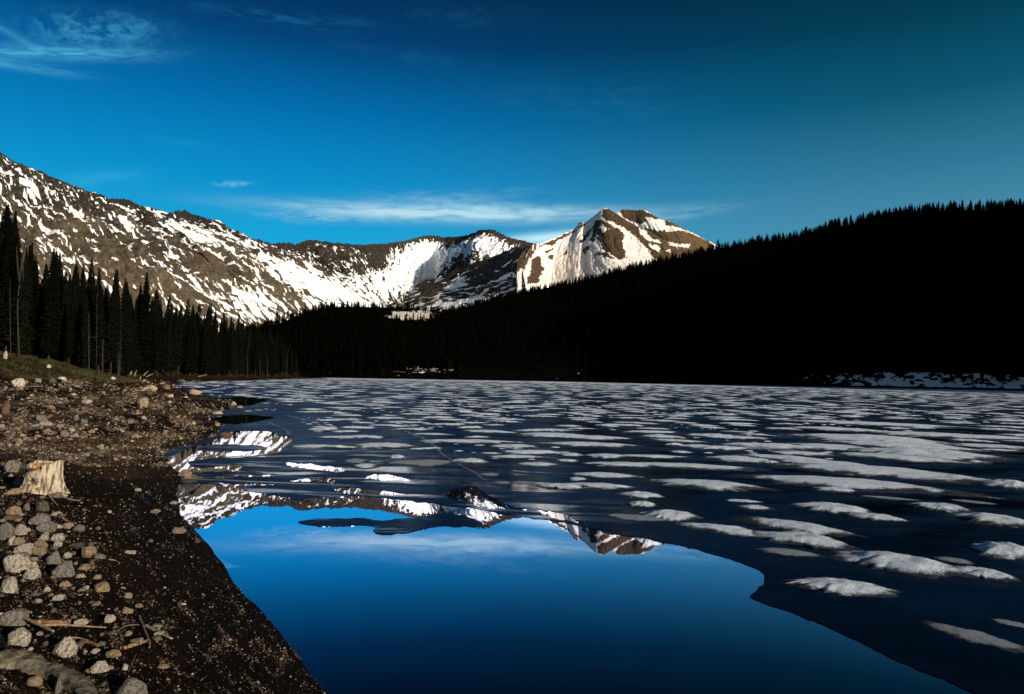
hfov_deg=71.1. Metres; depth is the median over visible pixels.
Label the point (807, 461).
snow mound
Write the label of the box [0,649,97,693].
log
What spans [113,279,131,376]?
conifer
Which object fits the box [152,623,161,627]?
stone
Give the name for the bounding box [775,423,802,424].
snow mound
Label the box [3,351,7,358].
tree stump
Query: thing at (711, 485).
snow mound
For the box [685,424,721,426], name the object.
snow mound
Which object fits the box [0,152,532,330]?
mountain ridge
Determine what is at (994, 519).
snow mound
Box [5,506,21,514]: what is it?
rock
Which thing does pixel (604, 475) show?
snow mound
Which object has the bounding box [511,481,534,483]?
snow mound
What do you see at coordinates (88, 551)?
rock
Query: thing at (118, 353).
dead tree
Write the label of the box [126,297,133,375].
conifer
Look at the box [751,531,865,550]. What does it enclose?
snow mound
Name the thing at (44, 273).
conifer
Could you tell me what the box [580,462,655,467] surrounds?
snow mound
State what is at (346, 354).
spruce forest
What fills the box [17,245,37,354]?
conifer
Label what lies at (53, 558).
rock
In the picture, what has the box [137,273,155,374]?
conifer
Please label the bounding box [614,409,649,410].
snow mound
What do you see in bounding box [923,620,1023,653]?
snow mound
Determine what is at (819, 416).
snow mound
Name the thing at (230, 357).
conifer
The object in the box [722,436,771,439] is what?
snow mound
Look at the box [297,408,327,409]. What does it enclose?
snow mound
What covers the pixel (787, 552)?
snow mound
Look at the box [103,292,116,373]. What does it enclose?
conifer
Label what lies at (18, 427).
gravel
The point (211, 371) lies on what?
conifer
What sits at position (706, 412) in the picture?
snow mound
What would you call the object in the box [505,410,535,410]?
snow mound
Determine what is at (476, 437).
snow mound
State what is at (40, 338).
conifer
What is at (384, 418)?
snow mound
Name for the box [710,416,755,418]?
snow mound
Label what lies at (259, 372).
conifer
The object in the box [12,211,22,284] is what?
conifer
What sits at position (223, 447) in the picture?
ice pan
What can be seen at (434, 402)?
snow mound
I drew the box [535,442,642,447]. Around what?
snow mound
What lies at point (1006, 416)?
snow mound
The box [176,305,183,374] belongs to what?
conifer
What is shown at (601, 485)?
snow mound
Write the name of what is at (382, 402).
snow mound
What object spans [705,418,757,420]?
snow mound
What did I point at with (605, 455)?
snow mound
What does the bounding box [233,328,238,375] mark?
conifer
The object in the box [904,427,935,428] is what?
snow mound
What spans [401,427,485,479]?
ice crack
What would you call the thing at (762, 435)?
snow mound
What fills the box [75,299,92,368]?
conifer
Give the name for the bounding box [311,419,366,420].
snow mound
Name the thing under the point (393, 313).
forest hill
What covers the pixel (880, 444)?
snow mound
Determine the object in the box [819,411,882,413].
snow mound
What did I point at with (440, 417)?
snow mound
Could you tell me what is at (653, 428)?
snow mound
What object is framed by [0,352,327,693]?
ground
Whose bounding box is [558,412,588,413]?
snow mound
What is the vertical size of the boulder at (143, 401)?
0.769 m
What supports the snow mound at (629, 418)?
on the ice
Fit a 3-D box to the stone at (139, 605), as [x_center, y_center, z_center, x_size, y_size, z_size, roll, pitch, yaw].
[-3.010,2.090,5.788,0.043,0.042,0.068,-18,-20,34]
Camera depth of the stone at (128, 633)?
5.04 m
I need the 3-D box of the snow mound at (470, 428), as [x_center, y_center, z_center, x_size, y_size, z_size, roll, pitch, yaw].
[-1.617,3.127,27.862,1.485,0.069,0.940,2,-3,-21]
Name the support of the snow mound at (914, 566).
on the ice
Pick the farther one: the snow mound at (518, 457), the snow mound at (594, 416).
the snow mound at (594, 416)
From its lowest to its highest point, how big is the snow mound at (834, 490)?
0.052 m
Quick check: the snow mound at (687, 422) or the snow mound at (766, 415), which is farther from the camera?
the snow mound at (766, 415)
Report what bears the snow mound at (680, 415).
on the ice
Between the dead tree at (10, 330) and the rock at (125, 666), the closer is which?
the rock at (125, 666)
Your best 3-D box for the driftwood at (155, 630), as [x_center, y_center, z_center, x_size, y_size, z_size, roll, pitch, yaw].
[-2.549,2.054,5.168,0.315,0.042,0.036,0,-3,33]
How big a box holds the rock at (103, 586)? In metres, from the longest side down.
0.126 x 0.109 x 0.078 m
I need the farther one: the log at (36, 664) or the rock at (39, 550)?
the rock at (39, 550)
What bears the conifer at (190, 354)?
on the ground at (238, 667)
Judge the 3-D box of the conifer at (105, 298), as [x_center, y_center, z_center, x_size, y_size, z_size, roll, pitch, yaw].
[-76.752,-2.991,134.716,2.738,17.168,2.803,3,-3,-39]
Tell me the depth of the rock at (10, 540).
7.32 m
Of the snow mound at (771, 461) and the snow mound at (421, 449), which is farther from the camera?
the snow mound at (421, 449)
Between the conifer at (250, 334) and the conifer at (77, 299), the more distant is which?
the conifer at (250, 334)
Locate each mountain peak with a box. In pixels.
[517,208,686,292]
[616,209,714,252]
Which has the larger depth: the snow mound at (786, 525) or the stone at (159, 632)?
the snow mound at (786, 525)
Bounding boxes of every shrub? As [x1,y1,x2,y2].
[0,371,11,378]
[3,375,15,379]
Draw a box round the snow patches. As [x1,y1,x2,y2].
[176,380,1023,459]
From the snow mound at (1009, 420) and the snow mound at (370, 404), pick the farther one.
the snow mound at (370, 404)
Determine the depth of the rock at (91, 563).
6.79 m
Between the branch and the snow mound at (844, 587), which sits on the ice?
the snow mound at (844, 587)
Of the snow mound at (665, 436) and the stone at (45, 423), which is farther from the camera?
the snow mound at (665, 436)
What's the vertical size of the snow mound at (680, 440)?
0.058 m
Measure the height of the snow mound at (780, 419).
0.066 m
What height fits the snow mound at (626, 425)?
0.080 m
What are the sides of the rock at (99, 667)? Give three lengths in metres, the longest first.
0.102 x 0.097 x 0.070 m
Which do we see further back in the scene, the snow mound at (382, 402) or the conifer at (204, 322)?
the conifer at (204, 322)
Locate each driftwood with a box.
[81,639,98,646]
[120,639,148,649]
[144,624,172,638]
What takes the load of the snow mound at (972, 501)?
on the ice
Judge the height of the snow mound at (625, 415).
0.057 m
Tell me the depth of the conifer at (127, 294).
149.10 m
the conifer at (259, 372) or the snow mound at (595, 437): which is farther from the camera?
the conifer at (259, 372)
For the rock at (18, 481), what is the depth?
10.76 m
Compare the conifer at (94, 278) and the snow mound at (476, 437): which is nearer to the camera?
the snow mound at (476, 437)
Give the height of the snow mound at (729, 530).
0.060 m
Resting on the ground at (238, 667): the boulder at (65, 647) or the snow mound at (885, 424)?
the boulder at (65, 647)
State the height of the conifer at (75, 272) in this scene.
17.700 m
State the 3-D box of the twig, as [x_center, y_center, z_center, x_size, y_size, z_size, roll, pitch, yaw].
[-2.621,2.027,5.123,0.024,0.019,0.707,3,-3,-32]
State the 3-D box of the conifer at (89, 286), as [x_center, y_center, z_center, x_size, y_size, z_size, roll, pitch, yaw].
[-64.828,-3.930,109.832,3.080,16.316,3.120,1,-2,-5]
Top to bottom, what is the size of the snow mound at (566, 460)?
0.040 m
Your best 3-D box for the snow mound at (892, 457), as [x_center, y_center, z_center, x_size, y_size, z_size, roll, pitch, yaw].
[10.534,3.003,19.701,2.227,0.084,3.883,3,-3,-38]
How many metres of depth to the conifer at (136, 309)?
151.95 m
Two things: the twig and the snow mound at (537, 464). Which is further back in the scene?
the snow mound at (537, 464)
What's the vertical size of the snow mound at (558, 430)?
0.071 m
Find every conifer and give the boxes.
[0,204,21,351]
[0,218,21,352]
[0,221,21,351]
[0,229,8,280]
[0,230,3,317]
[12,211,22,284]
[12,247,32,354]
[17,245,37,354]
[31,242,37,345]
[32,259,40,352]
[33,256,40,341]
[34,266,53,356]
[36,287,59,358]
[37,248,60,361]
[39,264,48,312]
[54,251,61,357]
[55,262,60,357]
[56,273,69,362]
[57,253,62,303]
[58,275,75,362]
[60,271,65,315]
[64,264,79,360]
[70,273,77,361]
[73,283,85,364]
[73,288,79,362]
[75,294,92,366]
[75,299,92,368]
[79,264,85,307]
[84,270,93,310]
[89,278,102,367]
[91,272,95,293]
[91,289,106,372]
[96,268,101,291]
[100,294,108,372]
[103,286,106,313]
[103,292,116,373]
[104,279,119,374]
[113,269,118,315]
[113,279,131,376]
[116,269,120,300]
[118,297,120,340]
[126,281,129,315]
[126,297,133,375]
[128,294,133,360]
[128,314,140,375]
[132,299,139,369]
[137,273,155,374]
[137,282,142,341]
[147,297,154,371]
[151,305,163,375]
[158,298,163,371]
[163,311,174,375]
[172,303,177,332]
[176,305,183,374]
[179,312,185,371]
[182,311,196,375]
[193,310,196,349]
[199,319,212,375]
[200,314,205,344]
[203,302,212,333]
[206,321,215,375]
[211,308,218,375]
[215,322,220,373]
[218,328,222,375]
[219,331,222,375]
[220,329,228,375]
[223,316,226,337]
[226,327,229,372]
[227,332,232,375]
[230,318,236,375]
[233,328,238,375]
[236,323,240,375]
[236,329,244,375]
[240,323,245,374]
[244,324,250,375]
[249,325,253,369]
[253,330,262,375]
[253,334,258,375]
[261,336,267,375]
[267,330,272,375]
[921,205,925,215]
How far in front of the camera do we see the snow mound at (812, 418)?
40.45 m
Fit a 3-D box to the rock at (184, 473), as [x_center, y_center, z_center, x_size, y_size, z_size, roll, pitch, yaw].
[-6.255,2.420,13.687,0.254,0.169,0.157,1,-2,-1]
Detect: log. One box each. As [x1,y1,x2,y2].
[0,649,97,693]
[28,619,70,624]
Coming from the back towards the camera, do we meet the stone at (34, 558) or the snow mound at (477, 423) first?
the snow mound at (477, 423)
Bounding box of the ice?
[162,378,1023,693]
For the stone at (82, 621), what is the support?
on the ground at (238, 667)
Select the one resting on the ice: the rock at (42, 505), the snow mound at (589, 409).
the snow mound at (589, 409)
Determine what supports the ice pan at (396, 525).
on the water
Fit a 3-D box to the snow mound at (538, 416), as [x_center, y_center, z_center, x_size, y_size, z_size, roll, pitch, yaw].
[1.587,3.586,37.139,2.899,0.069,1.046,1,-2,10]
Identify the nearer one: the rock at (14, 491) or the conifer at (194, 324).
the rock at (14, 491)
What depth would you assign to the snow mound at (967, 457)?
19.97 m
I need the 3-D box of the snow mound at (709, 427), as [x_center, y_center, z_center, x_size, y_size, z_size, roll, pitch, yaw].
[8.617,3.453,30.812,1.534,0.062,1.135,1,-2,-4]
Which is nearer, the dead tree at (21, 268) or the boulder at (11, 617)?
the boulder at (11, 617)
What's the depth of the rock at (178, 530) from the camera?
8.74 m
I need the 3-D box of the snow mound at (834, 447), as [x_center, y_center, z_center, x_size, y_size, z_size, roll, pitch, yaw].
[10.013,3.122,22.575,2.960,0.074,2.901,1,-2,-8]
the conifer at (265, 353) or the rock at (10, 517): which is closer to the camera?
the rock at (10, 517)
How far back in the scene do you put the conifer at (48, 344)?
90.00 m
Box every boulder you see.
[0,522,14,539]
[0,576,17,592]
[0,608,29,625]
[1,399,9,413]
[2,553,31,572]
[3,460,21,471]
[7,627,31,645]
[11,378,25,386]
[51,560,74,577]
[52,637,77,657]
[115,678,147,693]
[137,397,148,406]
[141,385,157,390]
[162,384,169,388]
[189,389,202,394]
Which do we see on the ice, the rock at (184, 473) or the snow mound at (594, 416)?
the snow mound at (594, 416)
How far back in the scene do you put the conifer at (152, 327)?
159.18 m
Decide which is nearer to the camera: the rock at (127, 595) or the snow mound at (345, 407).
the rock at (127, 595)
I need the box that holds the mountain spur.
[400,242,539,311]
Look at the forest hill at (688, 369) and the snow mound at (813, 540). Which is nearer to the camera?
the snow mound at (813, 540)
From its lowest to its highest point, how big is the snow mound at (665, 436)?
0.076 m
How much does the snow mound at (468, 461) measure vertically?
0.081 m
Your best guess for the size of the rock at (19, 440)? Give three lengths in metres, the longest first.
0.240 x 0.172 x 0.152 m
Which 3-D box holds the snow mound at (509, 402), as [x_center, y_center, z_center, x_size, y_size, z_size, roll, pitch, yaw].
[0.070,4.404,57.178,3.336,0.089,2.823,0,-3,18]
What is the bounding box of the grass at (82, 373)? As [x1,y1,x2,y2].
[0,351,141,382]
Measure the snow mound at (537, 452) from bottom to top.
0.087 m
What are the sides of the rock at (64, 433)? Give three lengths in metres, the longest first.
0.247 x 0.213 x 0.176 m
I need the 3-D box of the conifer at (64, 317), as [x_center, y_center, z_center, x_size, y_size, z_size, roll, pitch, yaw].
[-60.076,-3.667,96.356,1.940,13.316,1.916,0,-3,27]
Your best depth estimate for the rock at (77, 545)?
7.51 m
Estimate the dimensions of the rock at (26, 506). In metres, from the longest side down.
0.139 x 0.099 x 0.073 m
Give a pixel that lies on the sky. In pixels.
(362, 122)
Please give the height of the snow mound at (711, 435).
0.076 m
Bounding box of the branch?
[0,612,105,632]
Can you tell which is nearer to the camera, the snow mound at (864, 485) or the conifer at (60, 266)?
the snow mound at (864, 485)
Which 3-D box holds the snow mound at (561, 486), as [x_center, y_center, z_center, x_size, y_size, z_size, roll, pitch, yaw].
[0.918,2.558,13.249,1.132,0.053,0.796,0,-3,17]
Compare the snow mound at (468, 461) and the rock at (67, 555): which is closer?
the rock at (67, 555)
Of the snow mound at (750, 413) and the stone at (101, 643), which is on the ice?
the snow mound at (750, 413)
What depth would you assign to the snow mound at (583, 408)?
48.34 m
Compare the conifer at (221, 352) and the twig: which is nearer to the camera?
the twig
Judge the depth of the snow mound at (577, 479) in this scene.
14.14 m
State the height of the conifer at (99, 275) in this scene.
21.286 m
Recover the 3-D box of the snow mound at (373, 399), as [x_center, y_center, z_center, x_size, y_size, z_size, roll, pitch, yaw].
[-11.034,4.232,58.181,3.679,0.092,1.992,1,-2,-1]
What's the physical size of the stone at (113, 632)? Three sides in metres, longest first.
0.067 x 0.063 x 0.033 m
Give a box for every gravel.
[0,379,234,466]
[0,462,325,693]
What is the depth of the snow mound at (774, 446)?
21.75 m
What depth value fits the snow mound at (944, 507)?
11.56 m
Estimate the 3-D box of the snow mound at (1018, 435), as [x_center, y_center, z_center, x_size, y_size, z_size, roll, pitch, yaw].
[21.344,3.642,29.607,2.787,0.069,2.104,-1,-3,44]
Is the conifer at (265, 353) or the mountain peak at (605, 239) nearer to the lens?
the conifer at (265, 353)
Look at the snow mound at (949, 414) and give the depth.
49.67 m
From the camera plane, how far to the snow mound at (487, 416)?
35.64 m
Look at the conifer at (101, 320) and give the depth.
101.14 m
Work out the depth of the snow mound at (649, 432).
27.20 m
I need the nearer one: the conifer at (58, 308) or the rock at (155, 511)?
the rock at (155, 511)
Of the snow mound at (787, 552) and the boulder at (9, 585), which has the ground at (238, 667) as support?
the boulder at (9, 585)
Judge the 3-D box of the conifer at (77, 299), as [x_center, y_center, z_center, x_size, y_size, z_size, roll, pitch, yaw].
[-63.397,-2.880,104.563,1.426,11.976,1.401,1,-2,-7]
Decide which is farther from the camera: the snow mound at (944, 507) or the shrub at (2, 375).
the shrub at (2, 375)
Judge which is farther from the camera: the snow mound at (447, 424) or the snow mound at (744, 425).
the snow mound at (744, 425)
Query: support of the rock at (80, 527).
on the ground at (238, 667)
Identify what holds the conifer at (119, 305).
on the ground at (238, 667)
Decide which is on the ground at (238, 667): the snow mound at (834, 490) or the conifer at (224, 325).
the conifer at (224, 325)
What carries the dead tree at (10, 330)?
on the ground at (238, 667)
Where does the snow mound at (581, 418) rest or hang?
on the ice
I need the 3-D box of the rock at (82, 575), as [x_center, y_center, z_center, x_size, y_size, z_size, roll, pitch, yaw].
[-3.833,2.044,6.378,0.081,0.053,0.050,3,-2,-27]
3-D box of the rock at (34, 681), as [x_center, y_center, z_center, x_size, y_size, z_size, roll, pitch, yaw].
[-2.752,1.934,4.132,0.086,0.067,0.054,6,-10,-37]
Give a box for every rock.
[2,515,18,519]
[3,488,23,494]
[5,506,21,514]
[7,536,14,544]
[12,537,25,544]
[12,543,33,553]
[14,478,22,486]
[14,524,27,534]
[15,438,22,443]
[20,462,26,469]
[23,503,29,510]
[23,568,40,579]
[26,676,42,685]
[28,513,50,524]
[29,561,38,567]
[32,546,46,555]
[34,540,47,547]
[36,415,47,420]
[36,500,49,510]
[36,522,57,531]
[37,532,48,540]
[43,586,50,591]
[46,551,60,564]
[51,533,64,540]
[52,594,64,600]
[53,540,62,546]
[54,675,63,693]
[59,581,70,586]
[60,430,68,435]
[62,522,73,528]
[63,552,71,557]
[68,542,84,547]
[73,524,84,530]
[76,573,85,577]
[78,564,90,569]
[81,546,96,557]
[88,560,94,565]
[90,660,109,673]
[93,553,105,558]
[93,574,101,578]
[93,581,109,591]
[104,614,115,622]
[105,649,121,657]
[122,607,133,613]
[122,663,127,669]
[124,550,135,553]
[124,593,132,597]
[150,509,160,512]
[158,664,169,668]
[171,527,186,533]
[177,469,191,476]
[180,479,196,482]
[219,432,231,435]
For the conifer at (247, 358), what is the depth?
244.24 m
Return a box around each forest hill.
[273,307,440,365]
[288,210,1023,390]
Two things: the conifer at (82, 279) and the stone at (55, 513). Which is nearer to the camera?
the stone at (55, 513)
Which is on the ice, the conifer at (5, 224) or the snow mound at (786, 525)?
the snow mound at (786, 525)
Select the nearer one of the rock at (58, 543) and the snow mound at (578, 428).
the rock at (58, 543)
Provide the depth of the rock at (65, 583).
6.08 m
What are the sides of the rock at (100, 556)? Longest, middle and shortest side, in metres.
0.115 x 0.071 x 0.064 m
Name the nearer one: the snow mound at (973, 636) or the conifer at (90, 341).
the snow mound at (973, 636)
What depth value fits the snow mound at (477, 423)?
30.68 m
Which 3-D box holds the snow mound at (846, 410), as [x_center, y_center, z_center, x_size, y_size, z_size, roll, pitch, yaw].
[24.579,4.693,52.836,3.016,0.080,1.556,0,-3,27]
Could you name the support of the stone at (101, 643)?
on the ground at (238, 667)
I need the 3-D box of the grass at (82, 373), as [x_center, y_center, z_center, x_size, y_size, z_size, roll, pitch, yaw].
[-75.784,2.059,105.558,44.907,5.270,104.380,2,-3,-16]
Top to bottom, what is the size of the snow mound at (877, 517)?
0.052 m
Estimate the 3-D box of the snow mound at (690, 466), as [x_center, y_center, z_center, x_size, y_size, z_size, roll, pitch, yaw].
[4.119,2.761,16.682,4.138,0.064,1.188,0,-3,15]
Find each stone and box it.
[29,557,37,560]
[39,421,52,425]
[50,492,62,497]
[50,511,61,515]
[73,618,88,624]
[77,442,84,446]
[77,640,84,646]
[81,399,92,403]
[90,648,99,653]
[91,601,100,605]
[98,641,105,645]
[107,630,116,634]
[125,631,131,635]
[130,638,143,644]
[135,603,143,607]
[151,635,161,640]
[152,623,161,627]
[153,630,163,635]
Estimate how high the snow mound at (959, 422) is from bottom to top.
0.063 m
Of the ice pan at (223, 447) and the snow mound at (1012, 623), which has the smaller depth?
the snow mound at (1012, 623)
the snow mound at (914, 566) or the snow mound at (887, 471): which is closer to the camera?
the snow mound at (914, 566)
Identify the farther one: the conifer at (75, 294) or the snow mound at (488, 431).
the conifer at (75, 294)
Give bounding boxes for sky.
[0,0,1023,246]
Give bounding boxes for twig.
[139,615,150,647]
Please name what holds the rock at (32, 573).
on the ground at (238, 667)
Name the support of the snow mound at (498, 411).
on the ice
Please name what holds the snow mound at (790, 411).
on the ice
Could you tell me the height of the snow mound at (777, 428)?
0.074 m
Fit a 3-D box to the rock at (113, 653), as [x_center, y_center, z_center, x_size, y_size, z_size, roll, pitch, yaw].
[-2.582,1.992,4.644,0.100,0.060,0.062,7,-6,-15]
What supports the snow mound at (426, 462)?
on the ice
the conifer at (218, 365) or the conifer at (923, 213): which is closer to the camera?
the conifer at (218, 365)
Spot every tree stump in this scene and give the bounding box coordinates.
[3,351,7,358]
[20,460,79,504]
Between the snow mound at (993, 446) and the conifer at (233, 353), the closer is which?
the snow mound at (993, 446)
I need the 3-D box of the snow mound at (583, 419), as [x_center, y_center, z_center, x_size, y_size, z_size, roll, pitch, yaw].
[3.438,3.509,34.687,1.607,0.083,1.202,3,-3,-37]
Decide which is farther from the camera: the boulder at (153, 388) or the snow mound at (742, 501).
the boulder at (153, 388)
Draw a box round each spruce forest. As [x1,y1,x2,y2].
[17,231,298,373]
[244,202,1023,387]
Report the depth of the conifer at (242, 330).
241.42 m
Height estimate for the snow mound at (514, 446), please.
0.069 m
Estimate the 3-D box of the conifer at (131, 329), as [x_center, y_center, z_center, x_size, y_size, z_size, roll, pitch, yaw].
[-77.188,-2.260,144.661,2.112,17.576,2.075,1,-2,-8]
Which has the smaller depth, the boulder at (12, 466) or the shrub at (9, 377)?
the boulder at (12, 466)
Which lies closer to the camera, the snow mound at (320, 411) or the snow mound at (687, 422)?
the snow mound at (687, 422)
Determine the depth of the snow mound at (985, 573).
7.51 m
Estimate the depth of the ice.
13.29 m
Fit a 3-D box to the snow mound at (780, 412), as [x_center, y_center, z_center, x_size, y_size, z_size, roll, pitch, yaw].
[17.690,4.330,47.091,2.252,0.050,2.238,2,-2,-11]
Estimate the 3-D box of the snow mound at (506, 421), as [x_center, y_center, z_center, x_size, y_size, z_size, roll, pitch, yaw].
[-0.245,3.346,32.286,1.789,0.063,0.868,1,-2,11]
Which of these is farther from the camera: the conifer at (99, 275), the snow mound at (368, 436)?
the conifer at (99, 275)
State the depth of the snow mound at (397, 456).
17.42 m
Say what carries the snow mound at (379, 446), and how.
on the ice
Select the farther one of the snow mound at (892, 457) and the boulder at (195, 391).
the boulder at (195, 391)
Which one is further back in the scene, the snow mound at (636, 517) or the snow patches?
the snow patches
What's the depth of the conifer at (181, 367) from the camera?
175.44 m
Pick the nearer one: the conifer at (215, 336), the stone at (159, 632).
the stone at (159, 632)
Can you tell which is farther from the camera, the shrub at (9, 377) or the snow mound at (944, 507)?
the shrub at (9, 377)
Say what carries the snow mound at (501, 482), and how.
on the ice
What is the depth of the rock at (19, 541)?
7.34 m
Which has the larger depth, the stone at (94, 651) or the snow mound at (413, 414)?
the snow mound at (413, 414)
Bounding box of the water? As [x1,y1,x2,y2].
[168,377,973,693]
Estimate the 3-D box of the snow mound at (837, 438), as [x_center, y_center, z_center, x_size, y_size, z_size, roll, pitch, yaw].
[12.926,3.258,25.605,5.465,0.172,5.873,2,-2,-11]
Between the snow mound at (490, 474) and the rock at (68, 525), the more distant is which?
the snow mound at (490, 474)
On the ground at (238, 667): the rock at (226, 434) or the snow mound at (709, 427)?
the rock at (226, 434)
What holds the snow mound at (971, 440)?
on the ice
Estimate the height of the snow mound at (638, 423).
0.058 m
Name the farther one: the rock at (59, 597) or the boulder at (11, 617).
the rock at (59, 597)
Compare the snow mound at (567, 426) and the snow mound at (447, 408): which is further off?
the snow mound at (447, 408)
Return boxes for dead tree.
[6,292,12,353]
[16,233,27,357]
[87,320,93,371]
[99,339,104,374]
[117,352,119,377]
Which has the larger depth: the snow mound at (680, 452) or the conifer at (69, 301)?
the conifer at (69, 301)
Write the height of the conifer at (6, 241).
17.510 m
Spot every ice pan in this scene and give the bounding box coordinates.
[192,471,252,476]
[198,444,266,451]
[298,513,479,534]
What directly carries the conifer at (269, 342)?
on the ground at (238, 667)
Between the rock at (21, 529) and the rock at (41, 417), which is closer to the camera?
the rock at (21, 529)
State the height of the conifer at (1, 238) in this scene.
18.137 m
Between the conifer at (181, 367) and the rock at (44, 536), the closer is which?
the rock at (44, 536)
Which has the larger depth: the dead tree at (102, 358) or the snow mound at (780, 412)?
the dead tree at (102, 358)
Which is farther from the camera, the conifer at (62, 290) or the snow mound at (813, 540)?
the conifer at (62, 290)
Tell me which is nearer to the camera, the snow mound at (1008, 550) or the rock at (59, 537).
the rock at (59, 537)
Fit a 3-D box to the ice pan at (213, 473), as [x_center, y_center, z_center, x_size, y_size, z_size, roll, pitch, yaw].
[-5.701,2.504,14.103,1.162,0.030,0.773,2,-3,-23]
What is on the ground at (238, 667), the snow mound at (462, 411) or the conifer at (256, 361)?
the conifer at (256, 361)
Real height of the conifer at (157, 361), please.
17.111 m
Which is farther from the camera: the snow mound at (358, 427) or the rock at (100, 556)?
the snow mound at (358, 427)
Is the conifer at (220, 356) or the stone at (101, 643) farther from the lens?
the conifer at (220, 356)
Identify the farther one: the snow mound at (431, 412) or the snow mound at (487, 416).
the snow mound at (431, 412)
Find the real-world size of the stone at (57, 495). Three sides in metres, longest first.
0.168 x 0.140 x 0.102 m
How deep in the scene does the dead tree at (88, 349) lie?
93.92 m
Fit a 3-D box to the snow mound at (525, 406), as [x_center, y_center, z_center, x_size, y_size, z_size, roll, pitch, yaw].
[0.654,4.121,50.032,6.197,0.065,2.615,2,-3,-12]
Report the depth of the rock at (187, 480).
12.87 m
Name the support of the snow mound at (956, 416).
on the ice
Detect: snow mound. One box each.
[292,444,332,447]
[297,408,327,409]
[300,411,341,412]
[307,427,340,432]
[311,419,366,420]
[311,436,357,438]
[319,407,371,408]
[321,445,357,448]
[327,430,364,432]
[329,414,363,415]
[338,426,374,428]
[342,458,369,462]
[344,442,417,449]
[349,435,394,438]
[350,463,382,468]
[352,404,388,404]
[356,399,391,399]
[360,402,401,403]
[362,417,406,418]
[364,424,414,426]
[383,421,428,422]
[386,459,455,466]
[388,454,404,458]
[390,428,436,430]
[394,413,434,414]
[404,448,435,449]
[405,408,447,409]
[410,412,447,413]
[415,433,450,435]
[415,439,528,443]
[418,402,451,402]
[420,416,459,418]
[426,404,453,405]
[426,423,469,425]
[430,407,469,408]
[432,419,470,420]
[449,458,491,464]
[451,410,474,411]
[455,414,481,415]
[455,427,485,428]
[459,430,517,432]
[461,436,492,438]
[462,422,493,423]
[466,413,505,414]
[468,416,506,417]
[480,473,500,475]
[481,418,537,420]
[483,424,506,425]
[484,455,550,458]
[486,444,541,448]
[487,410,512,411]
[489,421,524,422]
[489,450,569,454]
[490,401,529,402]
[492,481,510,483]
[494,407,524,407]
[498,405,558,406]
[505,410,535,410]
[510,429,581,431]
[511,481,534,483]
[512,432,579,438]
[514,462,559,466]
[522,415,557,417]
[528,414,565,414]
[534,483,586,489]
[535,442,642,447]
[552,459,579,462]
[553,425,585,426]
[557,453,583,456]
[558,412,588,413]
[563,428,593,428]
[564,435,631,440]
[564,482,639,489]
[566,472,639,478]
[567,409,611,410]
[567,417,598,418]
[568,419,599,420]
[568,477,588,481]
[570,407,598,408]
[573,411,622,413]
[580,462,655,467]
[584,453,629,458]
[585,415,605,416]
[595,424,647,426]
[599,513,666,520]
[602,415,649,415]
[606,422,670,424]
[613,417,647,418]
[613,491,664,498]
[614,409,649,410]
[620,430,682,433]
[622,454,692,458]
[625,501,656,507]
[634,462,774,471]
[635,434,690,438]
[637,428,665,429]
[637,478,781,491]
[639,509,704,521]
[640,420,682,421]
[645,439,711,443]
[665,443,683,445]
[667,451,693,453]
[668,415,691,416]
[668,522,757,536]
[676,422,698,423]
[676,444,710,448]
[684,433,736,438]
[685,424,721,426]
[691,412,719,413]
[697,445,755,450]
[698,426,728,428]
[701,455,769,463]
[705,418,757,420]
[709,442,826,450]
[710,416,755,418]
[715,422,761,424]
[719,474,1003,498]
[721,431,756,433]
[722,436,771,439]
[726,411,761,412]
[726,454,835,460]
[726,499,761,502]
[728,515,869,537]
[729,424,761,426]
[735,413,766,414]
[736,505,775,510]
[741,434,783,436]
[749,414,783,416]
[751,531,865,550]
[753,547,825,557]
[761,418,799,419]
[763,412,797,413]
[764,460,778,463]
[765,427,803,430]
[765,463,989,484]
[770,413,820,415]
[770,451,837,455]
[771,433,960,446]
[772,420,975,428]
[773,459,872,465]
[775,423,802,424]
[776,411,804,412]
[780,426,882,431]
[784,443,866,450]
[784,577,900,597]
[787,502,872,513]
[795,417,834,418]
[797,416,839,417]
[811,487,858,493]
[816,441,1005,452]
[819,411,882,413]
[828,410,863,411]
[828,452,974,463]
[828,550,974,578]
[835,416,868,417]
[842,447,1020,464]
[848,512,910,521]
[850,413,883,414]
[860,431,1023,440]
[863,495,920,500]
[880,427,911,428]
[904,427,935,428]
[905,502,976,512]
[921,413,976,415]
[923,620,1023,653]
[934,556,975,564]
[935,420,969,421]
[938,416,973,417]
[938,422,978,423]
[944,439,1001,442]
[946,513,1023,527]
[951,499,994,504]
[956,443,1023,449]
[956,566,1023,582]
[963,541,1023,559]
[967,425,1023,427]
[976,428,1021,430]
[976,479,1023,489]
[977,419,1023,421]
[980,449,1023,452]
[986,418,1023,419]
[988,434,1023,436]
[990,618,1023,627]
[991,416,1020,417]
[995,440,1023,442]
[997,423,1023,424]
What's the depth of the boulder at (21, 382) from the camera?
54.20 m
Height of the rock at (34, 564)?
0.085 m
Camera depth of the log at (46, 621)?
5.16 m

